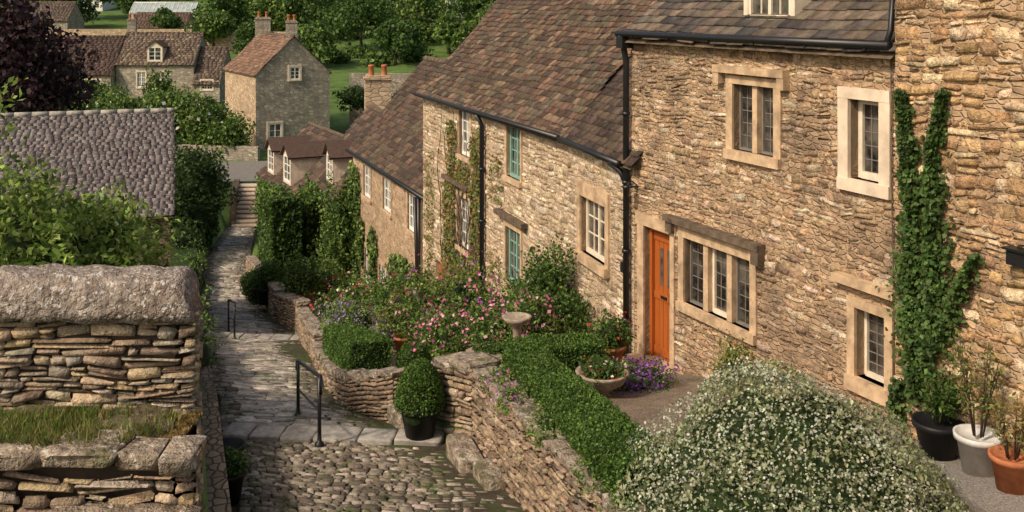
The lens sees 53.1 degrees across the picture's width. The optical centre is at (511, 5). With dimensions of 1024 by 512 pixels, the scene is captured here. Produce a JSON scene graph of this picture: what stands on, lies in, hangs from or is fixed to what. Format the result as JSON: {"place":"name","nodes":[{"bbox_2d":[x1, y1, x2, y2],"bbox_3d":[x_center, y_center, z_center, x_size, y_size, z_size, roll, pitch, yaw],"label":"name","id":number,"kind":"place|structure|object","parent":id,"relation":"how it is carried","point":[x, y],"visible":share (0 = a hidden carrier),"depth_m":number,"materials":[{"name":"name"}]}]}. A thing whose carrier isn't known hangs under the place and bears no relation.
{"place":"outdoors","nodes":[
{"label":"outdoors","id":0,"kind":"place"},
{"bbox_2d":[1,0,473,511],"bbox_3d":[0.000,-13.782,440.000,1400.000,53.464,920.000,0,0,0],"label":"ground","id":1,"kind":"structure","parent":0,"point":[114,18],"depth_m":118.13,"materials":[{"name":"green plant"}]},
{"bbox_2d":[0,76,27,208],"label":"leafy tree","id":2,"kind":"object","parent":1,"relation":"on","point":[11,127],"visible":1,"depth_m":11.87,"materials":[{"name":"green plant"}]},
{"bbox_2d":[0,0,103,112],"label":"copper beech tree","id":3,"kind":"object","parent":1,"relation":"on","point":[32,54],"visible":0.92,"depth_m":53.73,"materials":[{"name":"purple plant"}]},
{"bbox_2d":[29,1,84,38],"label":"stone cottage","id":4,"kind":"structure","parent":1,"relation":"on","point":[66,15],"depth_m":153.89,"materials":[{"name":"stone"}]},
{"bbox_2d":[0,108,174,266],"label":"stone barn","id":5,"kind":"structure","parent":1,"relation":"on","point":[93,151],"depth_m":27.70,"materials":[{"name":"stone"}]},
{"bbox_2d":[49,35,125,91],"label":"stone cottage","id":6,"kind":"structure","parent":1,"relation":"on","point":[108,47],"depth_m":100.73,"materials":[{"name":"brown tile"}]},
{"bbox_2d":[0,147,183,266],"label":"elder bush","id":7,"kind":"object","parent":1,"relation":"on","point":[48,233],"visible":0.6,"depth_m":12.39,"materials":[{"name":"green plant"}]},
{"bbox_2d":[0,402,207,511],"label":"stone ledge","id":8,"kind":"object","parent":1,"relation":"on","point":[151,473],"visible":0.91,"depth_m":5.41,"materials":[{"name":"stone"}]},
{"bbox_2d":[0,399,160,445],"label":"grass tufts","id":9,"kind":"object","parent":8,"relation":"on","point":[34,425],"visible":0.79,"depth_m":5.74,"materials":[{"name":"green plant"}]},
{"bbox_2d":[0,400,182,449],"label":"ledge weeds","id":10,"kind":"object","parent":8,"relation":"on","point":[141,428],"visible":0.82,"depth_m":5.68,"materials":[{"name":"green plant"}]},
{"bbox_2d":[0,320,191,407],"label":"dry stone wall","id":11,"kind":"structure","parent":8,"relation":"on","point":[181,356],"depth_m":6.02,"materials":[{"name":"stone"}]},
{"bbox_2d":[0,263,204,324],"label":"coping stone","id":12,"kind":"object","parent":11,"relation":"on","point":[100,293],"visible":1,"depth_m":5.96,"materials":[{"name":"stone"}]},
{"bbox_2d":[0,312,199,432],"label":"face stones","id":13,"kind":"object","parent":8,"relation":"on","point":[96,354],"visible":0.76,"depth_m":5.99,"materials":[{"name":"stone"}]},
{"bbox_2d":[25,410,202,442],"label":"dry moss","id":14,"kind":"object","parent":8,"relation":"on","point":[182,426],"visible":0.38,"depth_m":5.80,"materials":[{"name":"brown plant"}]},
{"bbox_2d":[195,316,203,511],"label":"end stones","id":15,"kind":"object","parent":8,"relation":"on","point":[198,392],"visible":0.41,"depth_m":6.03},
{"bbox_2d":[77,64,174,107],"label":"garden shrub","id":16,"kind":"object","parent":1,"relation":"on","point":[159,85],"visible":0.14,"depth_m":89.28,"materials":[{"name":"green plant"}]},
{"bbox_2d":[59,78,257,158],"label":"garden shrub","id":17,"kind":"object","parent":1,"relation":"on","point":[198,121],"visible":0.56,"depth_m":76.60,"materials":[{"name":"green plant"}]},
{"bbox_2d":[114,14,206,102],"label":"stone cottage","id":18,"kind":"structure","parent":1,"relation":"on","point":[176,52],"depth_m":100.21,"materials":[{"name":"stone"}]},
{"bbox_2d":[129,2,199,17],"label":"greenhouse","id":19,"kind":"object","parent":1,"relation":"on","point":[154,6],"visible":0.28,"depth_m":167.16,"materials":[{"name":"white glass"}]},
{"bbox_2d":[146,5,183,28],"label":"deciduous tree","id":20,"kind":"object","parent":1,"relation":"on","point":[165,17],"visible":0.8,"depth_m":150.35,"materials":[{"name":"green plant"}]},
{"bbox_2d":[135,12,195,28],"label":"stone cottage","id":21,"kind":"structure","parent":1,"relation":"on","point":[143,17],"depth_m":151.95,"materials":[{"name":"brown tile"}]},
{"bbox_2d":[52,29,285,49],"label":"garden wall","id":22,"kind":"structure","parent":1,"relation":"on","point":[221,41],"depth_m":147.00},
{"bbox_2d":[175,237,220,349],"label":"street side shrubs","id":23,"kind":"object","parent":1,"relation":"on","point":[195,265],"visible":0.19,"depth_m":35.36,"materials":[{"name":"green plant"}]},
{"bbox_2d":[171,138,241,250],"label":"dark yew bush","id":24,"kind":"object","parent":1,"relation":"on","point":[199,178],"visible":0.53,"depth_m":50.60,"materials":[{"name":"green plant"}]},
{"bbox_2d":[191,46,230,104],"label":"stone cottage","id":25,"kind":"structure","parent":1,"relation":"on","point":[208,79],"depth_m":100.45,"materials":[{"name":"stone"}]},
{"bbox_2d":[184,8,237,45],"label":"deciduous tree","id":26,"kind":"object","parent":1,"relation":"on","point":[215,24],"visible":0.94,"depth_m":138.46,"materials":[{"name":"green plant"}]},
{"bbox_2d":[199,249,231,511],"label":"stone wall","id":27,"kind":"structure","parent":1,"relation":"on","point":[218,494],"depth_m":10.37,"materials":[{"name":"stone"}]},
{"bbox_2d":[174,144,259,160],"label":"garden wall","id":28,"kind":"structure","parent":1,"relation":"on","point":[246,153],"depth_m":74.80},
{"bbox_2d":[192,0,252,19],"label":"deciduous tree","id":29,"kind":"object","parent":1,"relation":"on","point":[232,7],"visible":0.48,"depth_m":157.65,"materials":[{"name":"green plant"}]},
{"bbox_2d":[230,19,273,54],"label":"deciduous tree","id":30,"kind":"object","parent":1,"relation":"on","point":[245,35],"visible":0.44,"depth_m":130.40,"materials":[{"name":"green plant"}]},
{"bbox_2d":[245,0,302,31],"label":"deciduous tree","id":31,"kind":"object","parent":1,"relation":"on","point":[278,11],"visible":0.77,"depth_m":146.10,"materials":[{"name":"green plant"}]},
{"bbox_2d":[223,12,331,150],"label":"stone cottage","id":32,"kind":"structure","parent":1,"relation":"on","point":[277,84],"depth_m":81.83,"materials":[{"name":"stone"}]},
{"bbox_2d":[273,199,299,285],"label":"hedge","id":33,"kind":"object","parent":1,"relation":"on","point":[285,230],"visible":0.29,"depth_m":38.64,"materials":[{"name":"green plant"}]},
{"bbox_2d":[257,192,302,283],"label":"foliage","id":34,"kind":"object","parent":33,"relation":"on","point":[266,243],"visible":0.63,"depth_m":38.69,"materials":[{"name":"green plant"}]},
{"bbox_2d":[257,121,343,194],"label":"stone cottage","id":35,"kind":"structure","parent":1,"relation":"on","point":[292,160],"depth_m":49.02,"materials":[{"name":"stone"}]},
{"bbox_2d":[249,171,356,281],"bbox_3d":[-7.950,8.180,38.861,3.749,4.943,9.231,0,0,-21],"label":"tall ivy bush","id":36,"kind":"object","parent":1,"relation":"on","point":[335,237],"visible":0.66,"depth_m":35.74,"materials":[{"name":"green plant"}]},
{"bbox_2d":[284,20,340,60],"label":"deciduous tree","id":37,"kind":"object","parent":1,"relation":"on","point":[316,38],"visible":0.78,"depth_m":122.06,"materials":[{"name":"green plant"}]},
{"bbox_2d":[304,201,321,266],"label":"hedge","id":38,"kind":"object","parent":1,"relation":"on","point":[312,227],"visible":0.21,"depth_m":40.44,"materials":[{"name":"green plant"}]},
{"bbox_2d":[295,189,322,273],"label":"foliage","id":39,"kind":"object","parent":38,"relation":"on","point":[306,214],"visible":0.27,"depth_m":40.44,"materials":[{"name":"green plant"}]},
{"bbox_2d":[289,0,339,25],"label":"deciduous tree","id":40,"kind":"object","parent":1,"relation":"on","point":[309,7],"visible":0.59,"depth_m":148.97,"materials":[{"name":"green plant"}]},
{"bbox_2d":[306,105,381,278],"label":"stone cottage","id":41,"kind":"structure","parent":1,"relation":"on","point":[335,157],"depth_m":40.96,"materials":[{"name":"stone"}]},
{"bbox_2d":[304,173,349,280],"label":"climbing ivy","id":42,"kind":"object","parent":41,"relation":"attached to","point":[323,197],"visible":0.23,"depth_m":40.07,"materials":[{"name":"green plant"}]},
{"bbox_2d":[363,64,392,109],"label":"chimney","id":43,"kind":"object","parent":41,"relation":"on","point":[377,90],"visible":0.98,"depth_m":45.33,"materials":[{"name":"stone"}]},
{"bbox_2d":[230,0,477,66],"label":"hillside shrubs","id":44,"kind":"object","parent":1,"relation":"on","point":[376,59],"visible":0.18,"depth_m":131.44,"materials":[{"name":"green plant"}]},
{"bbox_2d":[315,0,397,47],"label":"deciduous tree","id":45,"kind":"object","parent":1,"relation":"on","point":[360,14],"visible":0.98,"depth_m":138.01,"materials":[{"name":"green plant"}]},
{"bbox_2d":[321,323,392,370],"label":"box hedge","id":46,"kind":"object","parent":1,"relation":"on","point":[348,347],"visible":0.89,"depth_m":16.07,"materials":[{"name":"green plant"}]},
{"bbox_2d":[336,271,378,316],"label":"garden shrub","id":47,"kind":"object","parent":1,"relation":"on","point":[355,295],"visible":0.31,"depth_m":26.12,"materials":[{"name":"green plant"}]},
{"bbox_2d":[332,84,396,111],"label":"garden shrub","id":48,"kind":"object","parent":1,"relation":"on","point":[353,97],"visible":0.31,"depth_m":87.43,"materials":[{"name":"green plant"}]},
{"bbox_2d":[349,377,393,420],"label":"stone wall","id":49,"kind":"structure","parent":1,"relation":"on","point":[374,395],"depth_m":14.57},
{"bbox_2d":[347,366,404,383],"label":"cap stones","id":50,"kind":"object","parent":49,"relation":"on","point":[359,374],"visible":0.83,"depth_m":14.61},
{"bbox_2d":[349,73,410,124],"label":"garden wall","id":51,"kind":"structure","parent":1,"relation":"on","point":[398,80],"depth_m":90.00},
{"bbox_2d":[345,56,445,292],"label":"stone cottage","id":52,"kind":"structure","parent":1,"relation":"on","point":[385,148],"depth_m":32.47,"materials":[{"name":"stone"}]},
{"bbox_2d":[345,160,421,292],"bbox_3d":[-4.109,7.576,31.897,0.333,4.200,9.528,0,0,-21],"label":"climbing ivy","id":53,"kind":"object","parent":52,"relation":"attached to","point":[357,230],"visible":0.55,"depth_m":34.47,"materials":[{"name":"green plant"}]},
{"bbox_2d":[365,166,414,283],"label":"window frames","id":54,"kind":"structure","parent":52,"relation":"in","point":[367,194],"depth_m":31.78,"materials":[{"name":"white paint"}]},
{"bbox_2d":[367,19,428,64],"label":"deciduous tree","id":55,"kind":"object","parent":1,"relation":"on","point":[401,36],"visible":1,"depth_m":124.76,"materials":[{"name":"green plant"}]},
{"bbox_2d":[373,0,448,44],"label":"deciduous tree","id":56,"kind":"object","parent":1,"relation":"on","point":[424,9],"visible":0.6,"depth_m":146.54,"materials":[{"name":"green plant"}]},
{"bbox_2d":[427,10,475,53],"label":"deciduous tree","id":57,"kind":"object","parent":1,"relation":"on","point":[452,30],"visible":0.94,"depth_m":134.05,"materials":[{"name":"green plant"}]},
{"bbox_2d":[390,242,525,342],"bbox_3d":[-0.830,5.636,18.834,2.812,2.599,1.600,0,0,7],"label":"pink flowering shrub","id":58,"kind":"object","parent":1,"relation":"on","point":[467,291],"visible":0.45,"depth_m":18.80,"materials":[{"name":"green plant"}]},
{"bbox_2d":[441,0,494,28],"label":"deciduous tree","id":59,"kind":"object","parent":1,"relation":"on","point":[465,7],"visible":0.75,"depth_m":151.18,"materials":[{"name":"green plant"}]},
{"bbox_2d":[406,284,574,359],"bbox_3d":[-0.806,5.318,16.381,3.209,1.802,2.368,0,0,38],"label":"pink flowering shrub","id":60,"kind":"object","parent":1,"relation":"on","point":[451,332],"visible":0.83,"depth_m":15.93,"materials":[{"name":"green plant"}]},
{"bbox_2d":[477,365,530,418],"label":"purple aubrieta plant","id":61,"kind":"object","parent":1,"relation":"on","point":[511,397],"visible":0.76,"depth_m":11.36,"materials":[{"name":"green plant"}]},
{"bbox_2d":[413,0,656,333],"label":"stone cottage","id":62,"kind":"structure","parent":1,"relation":"on","point":[527,80],"depth_m":21.03,"materials":[{"name":"stone"}]},
{"bbox_2d":[422,112,555,333],"bbox_3d":[-0.755,4.856,22.103,0.158,4.940,9.204,0,0,-20],"label":"climbing vine","id":63,"kind":"object","parent":62,"relation":"attached to","point":[448,218],"visible":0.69,"depth_m":23.48,"materials":[{"name":"green plant"}]},
{"bbox_2d":[463,112,519,279],"bbox_3d":[-0.435,3.930,21.708,0.001,3.160,4.150,0,0,-20],"label":"window glass","id":64,"kind":"structure","parent":62,"relation":"in","point":[512,231],"depth_m":20.41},
{"bbox_2d":[509,127,519,286],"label":"window frames","id":65,"kind":"structure","parent":62,"relation":"in","point":[512,174],"depth_m":20.31,"materials":[{"name":"green paint"}]},
{"bbox_2d":[474,376,601,511],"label":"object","id":66,"kind":"structure","parent":1,"relation":"on","point":[576,496],"depth_m":10.19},
{"bbox_2d":[473,366,647,511],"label":"top stones","id":67,"kind":"object","parent":66,"relation":"on","point":[562,449],"visible":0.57,"depth_m":9.94,"materials":[{"name":"stone"}]},
{"bbox_2d":[522,401,653,511],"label":"creeping wall plants","id":68,"kind":"object","parent":66,"relation":"on","point":[546,423],"visible":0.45,"depth_m":9.83,"materials":[{"name":"green plant"}]},
{"bbox_2d":[287,287,879,448],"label":"garden terrace","id":69,"kind":"structure","parent":1,"relation":"on","point":[642,407],"depth_m":11.73,"materials":[{"name":"soil"}]},
{"bbox_2d":[250,259,283,304],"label":"potted shrub","id":70,"kind":"object","parent":69,"relation":"on","point":[266,274],"visible":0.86,"depth_m":33.31,"materials":[{"name":"green plant"}]},
{"bbox_2d":[278,252,329,307],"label":"bush","id":71,"kind":"object","parent":69,"relation":"on","point":[301,279],"visible":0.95,"depth_m":30.57,"materials":[{"name":"green plant"}]},
{"bbox_2d":[316,295,401,354],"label":"lavender clump","id":72,"kind":"object","parent":69,"relation":"on","point":[344,313],"visible":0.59,"depth_m":21.21,"materials":[{"name":"purple plant"}]},
{"bbox_2d":[375,285,417,353],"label":"potted shrub","id":73,"kind":"object","parent":69,"relation":"on","point":[390,309],"visible":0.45,"depth_m":19.41,"materials":[{"name":"green plant"}]},
{"bbox_2d":[365,262,453,314],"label":"garden shrub","id":74,"kind":"object","parent":69,"relation":"on","point":[392,284],"visible":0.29,"depth_m":21.54,"materials":[{"name":"green plant"}]},
{"bbox_2d":[396,340,430,367],"bbox_3d":[-1.546,5.546,16.001,0.535,0.598,0.534,0,0,44],"label":"box ball","id":75,"kind":"object","parent":69,"relation":"on","point":[406,356],"visible":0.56,"depth_m":15.88,"materials":[{"name":"green plant"}]},
{"bbox_2d":[498,231,594,336],"bbox_3d":[0.559,4.753,17.135,1.245,2.047,2.483,0,0,-27],"label":"shrub","id":76,"kind":"object","parent":69,"relation":"on","point":[548,274],"visible":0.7,"depth_m":16.83,"materials":[{"name":"green plant"}]},
{"bbox_2d":[575,353,629,396],"bbox_3d":[1.063,4.377,12.000,0.646,0.546,0.646,0,0,0],"label":"stone bowl planter","id":77,"kind":"object","parent":69,"relation":"on","point":[606,375],"visible":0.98,"depth_m":11.87,"materials":[{"name":"beige stone"}]},
{"bbox_2d":[585,308,638,364],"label":"potted flowers","id":78,"kind":"object","parent":69,"relation":"on","point":[611,333],"visible":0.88,"depth_m":13.98,"materials":[{"name":"green plant"}]},
{"bbox_2d":[499,331,672,506],"bbox_3d":[0.615,4.278,10.866,1.416,1.364,5.559,0,0,-2],"label":"box hedge","id":79,"kind":"object","parent":1,"relation":"on","point":[593,425],"visible":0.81,"depth_m":10.20,"materials":[{"name":"green plant"}]},
{"bbox_2d":[556,58,643,352],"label":"stone cottage","id":80,"kind":"structure","parent":1,"relation":"on","point":[592,137],"depth_m":16.34,"materials":[{"name":"stone"}]},
{"bbox_2d":[586,198,603,261],"bbox_3d":[1.403,3.585,16.409,0.075,0.930,1.100,0,0,-17],"label":"window frames cream","id":81,"kind":"structure","parent":80,"relation":"in","point":[598,255],"depth_m":16.64,"materials":[{"name":"paint"}]},
{"bbox_2d":[589,200,603,255],"bbox_3d":[1.420,3.585,16.414,0.317,0.930,1.053,0,0,0],"label":"window glass","id":82,"kind":"structure","parent":80,"relation":"in","point":[591,204],"depth_m":16.63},
{"bbox_2d":[576,355,680,396],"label":"purple aubrieta plant","id":83,"kind":"object","parent":1,"relation":"on","point":[645,374],"visible":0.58,"depth_m":12.58,"materials":[{"name":"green plant"}]},
{"bbox_2d":[710,328,757,394],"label":"yellow shrub","id":84,"kind":"object","parent":1,"relation":"on","point":[731,354],"visible":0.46,"depth_m":11.96,"materials":[{"name":"green plant"}]},
{"bbox_2d":[615,0,896,427],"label":"stone cottage","id":85,"kind":"structure","parent":1,"relation":"on","point":[761,133],"depth_m":12.18,"materials":[{"name":"stone"}]},
{"bbox_2d":[607,35,632,353],"bbox_3d":[1.578,2.755,14.991,0.200,4.691,0.406,0,0,-30],"label":"downpipe","id":86,"kind":"object","parent":85,"relation":"attached to","point":[623,46],"visible":0.82,"depth_m":14.88,"materials":[{"name":"black metal"}]},
{"bbox_2d":[650,228,669,362],"bbox_3d":[2.159,4.065,14.358,0.110,1.870,0.670,0,0,-25],"label":"door","id":87,"kind":"structure","parent":85,"relation":"in","point":[659,308],"depth_m":14.50,"materials":[{"name":"wood"}]},
{"bbox_2d":[660,0,883,376],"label":"window glass","id":88,"kind":"structure","parent":85,"relation":"in","point":[756,3],"depth_m":12.64,"materials":[{"name":"glass"}]},
{"bbox_2d":[713,0,883,382],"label":"window frames cream","id":89,"kind":"structure","parent":85,"relation":"in","point":[795,6],"depth_m":10.95,"materials":[{"name":"paint"}]},
{"bbox_2d":[890,58,894,377],"bbox_3d":[3.845,2.325,10.349,0.015,3.750,0.055,0,0,-25],"label":"wall cable","id":90,"kind":"object","parent":85,"relation":"attached to","point":[892,206],"depth_m":10.35,"materials":[{"name":"plastic"}]},
{"bbox_2d":[605,356,971,511],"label":"flowering spirea bush","id":91,"kind":"object","parent":1,"relation":"on","point":[813,449],"visible":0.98,"depth_m":7.75,"materials":[{"name":"white plant"}]},
{"bbox_2d":[893,0,1023,455],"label":"stone cottage","id":92,"kind":"structure","parent":1,"relation":"on","point":[968,55],"depth_m":9.28,"materials":[{"name":"stone"}]},
{"bbox_2d":[875,88,984,428],"bbox_3d":[3.901,2.456,9.761,0.203,3.380,1.324,0,0,-25],"label":"climbing ivy","id":93,"kind":"object","parent":92,"relation":"attached to","point":[926,330],"visible":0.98,"depth_m":9.74,"materials":[{"name":"green plant"}]},
{"bbox_2d":[211,161,267,180],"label":"road","id":94,"kind":"structure","parent":0,"point":[244,170],"depth_m":69.99,"materials":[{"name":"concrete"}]},
{"bbox_2d":[200,225,525,511],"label":"cobbled street","id":95,"kind":"structure","parent":0,"point":[402,473],"depth_m":12.81,"materials":[{"name":"stone"}]},
{"bbox_2d":[224,445,251,505],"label":"potted plant","id":96,"kind":"object","parent":95,"relation":"on","point":[236,467],"visible":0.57,"depth_m":10.52,"materials":[{"name":"plant"}]},
{"bbox_2d":[231,183,257,226],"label":"stone steps","id":97,"kind":"structure","parent":95,"relation":"on","point":[249,197],"depth_m":61.21,"materials":[{"name":"stone"}]},
{"bbox_2d":[272,297,297,331],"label":"face stones","id":98,"kind":"object","parent":95,"relation":"on","point":[286,306],"visible":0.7,"depth_m":29.45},
{"bbox_2d":[294,359,323,449],"bbox_3d":[-2.702,5.205,13.565,0.118,1.429,2.503,0,0,-19],"label":"handrail","id":99,"kind":"object","parent":95,"relation":"on","point":[319,442],"visible":0.88,"depth_m":12.68,"materials":[{"name":"black metal"}]},
{"bbox_2d":[347,377,392,423],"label":"face stones","id":100,"kind":"object","parent":95,"relation":"on","point":[377,388],"visible":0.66,"depth_m":14.61,"materials":[{"name":"stone"}]},
{"bbox_2d":[394,358,445,440],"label":"potted box topiary","id":101,"kind":"object","parent":95,"relation":"on","point":[419,391],"visible":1,"depth_m":12.71,"materials":[{"name":"plant"}]},
{"bbox_2d":[432,362,472,435],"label":"pier stones","id":102,"kind":"object","parent":95,"relation":"on","point":[453,394],"visible":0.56,"depth_m":12.79,"materials":[{"name":"stone"}]},
{"bbox_2d":[432,351,500,374],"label":"pier caps","id":103,"kind":"object","parent":102,"relation":"on","point":[464,362],"visible":0.81,"depth_m":12.85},
{"bbox_2d":[469,372,606,511],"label":"face stones","id":104,"kind":"object","parent":95,"relation":"on","point":[522,458],"visible":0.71,"depth_m":10.41,"materials":[{"name":"stone"}]},
{"bbox_2d":[446,432,507,490],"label":"boulders","id":105,"kind":"object","parent":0,"point":[464,454],"depth_m":11.62,"materials":[{"name":"stone"}]},
{"bbox_2d":[877,428,1023,511],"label":"gravel path","id":106,"kind":"structure","parent":0,"point":[984,494],"depth_m":8.54,"materials":[{"name":"gravel"}]},
{"bbox_2d":[911,367,966,460],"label":"potted plant","id":107,"kind":"object","parent":106,"relation":"on","point":[935,437],"visible":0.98,"depth_m":9.38,"materials":[{"name":"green plant"}]},
{"bbox_2d":[945,329,1011,477],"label":"potted rose","id":108,"kind":"object","parent":106,"relation":"on","point":[975,442],"visible":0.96,"depth_m":8.94,"materials":[{"name":"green plant"}]},
{"bbox_2d":[986,388,1023,494],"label":"potted shrub","id":109,"kind":"object","parent":106,"relation":"on","point":[1006,459],"visible":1,"depth_m":8.54,"materials":[{"name":"ceramic"}]},
{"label":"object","id":110,"kind":"object","parent":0,"visible":0},
{"bbox_2d":[295,307,322,337],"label":"cap stones","id":111,"kind":"object","parent":110,"relation":"on","point":[307,317],"visible":0.81,"depth_m":24.14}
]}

